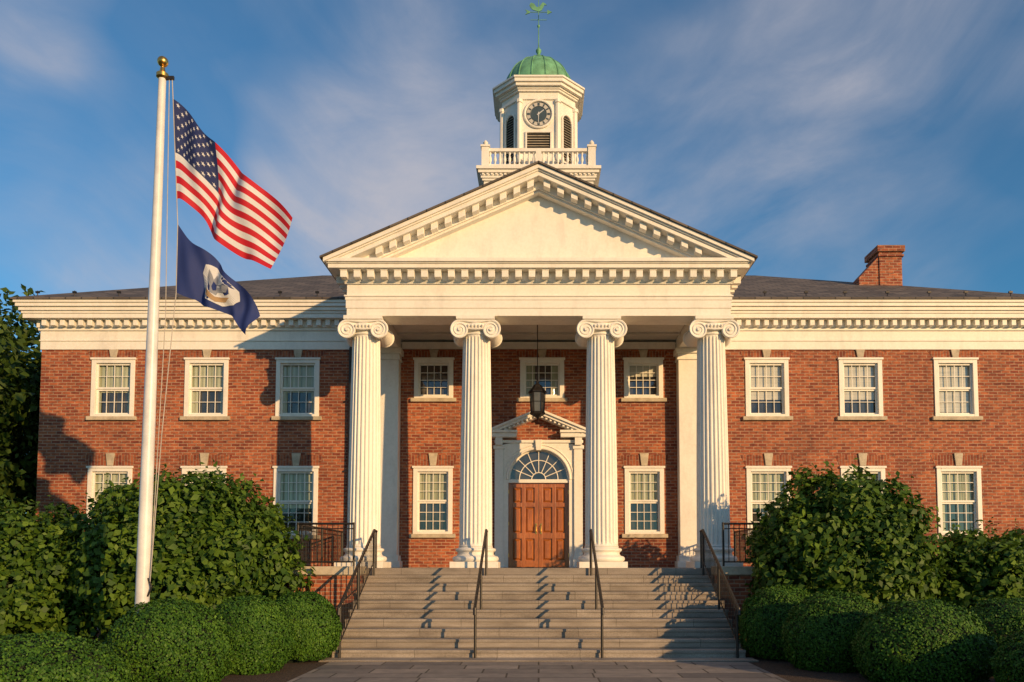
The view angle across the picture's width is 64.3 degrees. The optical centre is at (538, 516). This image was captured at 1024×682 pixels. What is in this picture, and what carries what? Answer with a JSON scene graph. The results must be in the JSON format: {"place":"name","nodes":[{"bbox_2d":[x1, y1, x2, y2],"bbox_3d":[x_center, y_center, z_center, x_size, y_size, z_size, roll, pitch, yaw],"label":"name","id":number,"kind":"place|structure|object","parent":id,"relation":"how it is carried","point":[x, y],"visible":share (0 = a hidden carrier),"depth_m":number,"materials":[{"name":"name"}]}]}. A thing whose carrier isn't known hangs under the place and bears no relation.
{"place":"outdoors","nodes":[
{"label":"outdoors","id":0,"kind":"place"},
{"bbox_2d":[0,0,1023,358],"label":"sky","id":1,"kind":"structure","parent":0,"point":[804,137],"materials":[{"name":"blue"}]},
{"bbox_2d":[287,662,789,681],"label":"flagstone path","id":2,"kind":"structure","parent":0,"point":[538,672],"depth_m":13.70,"materials":[{"name":"grey stone"}]},
{"label":"ground","id":3,"kind":"structure","parent":0,"visible":0},
{"bbox_2d":[0,440,30,506],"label":"deciduous tree","id":4,"kind":"object","parent":3,"relation":"on","point":[6,466],"visible":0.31,"depth_m":22.33,"materials":[{"name":"green plant"}]},
{"bbox_2d":[0,303,34,461],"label":"deciduous tree","id":5,"kind":"object","parent":3,"relation":"on","point":[18,357],"depth_m":35.70,"materials":[{"name":"green plant"}]},
{"bbox_2d":[0,284,43,517],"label":"deciduous tree","id":6,"kind":"object","parent":3,"relation":"on","point":[19,406],"visible":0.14,"depth_m":26.02,"materials":[{"name":"green plant"}]},
{"bbox_2d":[0,630,331,681],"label":"mulch bed","id":7,"kind":"object","parent":3,"relation":"on","point":[288,672],"depth_m":13.47,"materials":[{"name":"brown soil"}]},
{"bbox_2d":[0,484,98,640],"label":"leafy shrub","id":8,"kind":"object","parent":7,"relation":"on","point":[31,596],"visible":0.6,"depth_m":16.53,"materials":[{"name":"green plant"}]},
{"bbox_2d":[0,631,133,681],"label":"boxwood hedge","id":9,"kind":"object","parent":7,"relation":"on","point":[53,656],"visible":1,"depth_m":10.02,"materials":[{"name":"green plant"}]},
{"bbox_2d":[135,56,177,604],"bbox_3d":[-6.490,-2.641,13.727,0.602,10.551,0.440,2,-4,-30],"label":"flagpole","id":10,"kind":"object","parent":7,"relation":"on","point":[145,544],"visible":0.72,"depth_m":13.62,"materials":[{"name":"metal"}]},
{"bbox_2d":[177,225,259,334],"bbox_3d":[-5.452,-4.011,13.828,1.368,1.905,0.268,0,-4,-6],"label":"navy flag","id":11,"kind":"object","parent":10,"relation":"attached to","point":[204,279],"visible":1,"depth_m":13.81,"materials":[{"name":"blue fabric"}]},
{"bbox_2d":[173,99,291,268],"bbox_3d":[-5.265,-5.692,13.991,2.026,2.929,0.398,0,-4,-6],"label":"american flag","id":12,"kind":"object","parent":10,"relation":"attached to","point":[232,204],"visible":1,"depth_m":13.96,"materials":[{"name":"multicoloured fabric"}]},
{"bbox_2d":[102,596,235,681],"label":"boxwood hedge","id":13,"kind":"object","parent":7,"relation":"on","point":[161,640],"visible":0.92,"depth_m":11.83,"materials":[{"name":"green plant"}]},
{"bbox_2d":[51,458,316,642],"bbox_3d":[-7.666,0.841,17.589,5.595,4.116,4.300,0,-4,0],"label":"leafy shrub","id":14,"kind":"object","parent":7,"relation":"on","point":[216,541],"visible":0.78,"depth_m":16.37,"materials":[{"name":"green plant"}]},
{"bbox_2d":[213,595,294,674],"bbox_3d":[-4.996,2.007,13.942,1.592,1.322,1.538,0,-4,0],"label":"boxwood hedge","id":15,"kind":"object","parent":7,"relation":"on","point":[262,632],"visible":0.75,"depth_m":13.50,"materials":[{"name":"green plant"}]},
{"bbox_2d":[271,590,342,662],"bbox_3d":[-4.510,2.074,15.441,1.553,1.345,1.538,0,-4,0],"label":"boxwood hedge","id":16,"kind":"object","parent":7,"relation":"on","point":[313,617],"visible":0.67,"depth_m":15.02,"materials":[{"name":"green plant"}]},
{"bbox_2d":[10,0,1023,647],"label":"brick town hall","id":17,"kind":"structure","parent":3,"relation":"on","point":[690,378],"depth_m":23.11,"materials":[{"name":"brick"}]},
{"bbox_2d":[297,522,354,565],"bbox_3d":[-4.790,0.765,20.366,1.390,0.980,4.500,0,-4,0],"label":"iron railing","id":18,"kind":"object","parent":17,"relation":"on","point":[334,555],"visible":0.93,"depth_m":18.80,"materials":[{"name":"black metal"}]},
{"bbox_2d":[101,366,970,530],"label":"window glass","id":19,"kind":"structure","parent":17,"relation":"in","point":[434,520],"depth_m":23.38,"materials":[{"name":"grey glass"}]},
{"bbox_2d":[528,325,546,419],"bbox_3d":[-0.030,-3.840,21.575,0.500,2.620,0.433,0,-4,0],"label":"hanging lantern","id":20,"kind":"object","parent":17,"relation":"hanging from","point":[537,392],"visible":0.87,"depth_m":21.41,"materials":[{"name":"black metal"}]},
{"bbox_2d":[508,483,568,566],"bbox_3d":[0.000,0.257,23.122,1.716,2.390,0.090,0,-4,0],"label":"double door","id":21,"kind":"structure","parent":17,"relation":"in","point":[522,497],"depth_m":23.09,"materials":[{"name":"brown wood"}]},
{"bbox_2d":[722,522,780,565],"bbox_3d":[4.790,0.765,20.366,1.390,0.980,4.500,0,-4,0],"label":"iron railing","id":22,"kind":"object","parent":17,"relation":"on","point":[739,545],"visible":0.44,"depth_m":18.16,"materials":[{"name":"black metal"}]},
{"bbox_2d":[318,576,758,661],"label":"granite steps","id":23,"kind":"structure","parent":3,"relation":"on","point":[538,619],"depth_m":16.80,"materials":[{"name":"grey stone"}]},
{"bbox_2d":[337,529,377,657],"bbox_3d":[-3.820,1.530,17.305,0.064,2.658,3.612,0,-4,0],"label":"iron handrail","id":24,"kind":"object","parent":23,"relation":"on","point":[372,542],"visible":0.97,"depth_m":17.21,"materials":[{"name":"black metal"}]},
{"bbox_2d":[473,529,487,657],"bbox_3d":[-1.220,1.530,17.305,0.064,2.658,3.612,0,-4,0],"label":"iron handrail","id":25,"kind":"object","parent":23,"relation":"on","point":[485,549],"visible":0.99,"depth_m":17.19,"materials":[{"name":"black metal"}]},
{"bbox_2d":[589,529,603,657],"bbox_3d":[1.220,1.530,17.305,0.064,2.658,3.612,0,-4,0],"label":"iron handrail","id":26,"kind":"object","parent":23,"relation":"on","point":[597,577],"visible":0.95,"depth_m":17.19,"materials":[{"name":"black metal"}]},
{"bbox_2d":[699,529,740,657],"bbox_3d":[3.820,1.530,17.305,0.064,2.658,3.612,0,-4,0],"label":"iron handrail","id":27,"kind":"object","parent":23,"relation":"on","point":[704,541],"visible":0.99,"depth_m":17.19,"materials":[{"name":"black metal"}]},
{"bbox_2d":[741,648,1013,681],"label":"mulch bed","id":28,"kind":"object","parent":3,"relation":"on","point":[786,670],"depth_m":13.47,"materials":[{"name":"brown soil"}]},
{"bbox_2d":[738,584,811,661],"bbox_3d":[4.763,2.057,15.905,1.753,1.449,1.698,0,-4,0],"label":"boxwood hedge","id":29,"kind":"object","parent":28,"relation":"on","point":[764,614],"visible":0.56,"depth_m":15.45,"materials":[{"name":"green plant"}]},
{"bbox_2d":[780,589,878,672],"bbox_3d":[5.214,1.985,14.307,1.881,1.411,1.707,0,-4,0],"label":"boxwood hedge","id":30,"kind":"object","parent":28,"relation":"on","point":[820,628],"visible":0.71,"depth_m":13.80,"materials":[{"name":"green plant"}]},
{"bbox_2d":[743,458,958,608],"bbox_3d":[6.693,0.821,17.777,4.598,4.170,3.951,0,-4,0],"label":"leafy shrub","id":31,"kind":"object","parent":28,"relation":"on","point":[868,538],"visible":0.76,"depth_m":16.65,"materials":[{"name":"green plant"}]},
{"bbox_2d":[850,597,999,681],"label":"boxwood hedge","id":32,"kind":"object","parent":28,"relation":"on","point":[933,640],"visible":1,"depth_m":12.13,"materials":[{"name":"green plant"}]},
{"bbox_2d":[925,517,1023,610],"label":"leafy shrub","id":33,"kind":"object","parent":28,"relation":"on","point":[985,568],"visible":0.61,"depth_m":17.12,"materials":[{"name":"green plant"}]},
{"bbox_2d":[967,595,1023,676],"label":"boxwood hedge","id":34,"kind":"object","parent":28,"relation":"on","point":[1000,618],"visible":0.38,"depth_m":13.28,"materials":[{"name":"green plant"}]},
{"bbox_2d":[989,629,1023,681],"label":"boxwood hedge","id":35,"kind":"object","parent":28,"relation":"on","point":[1008,656],"visible":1,"depth_m":11.06,"materials":[{"name":"green plant"}]}
]}

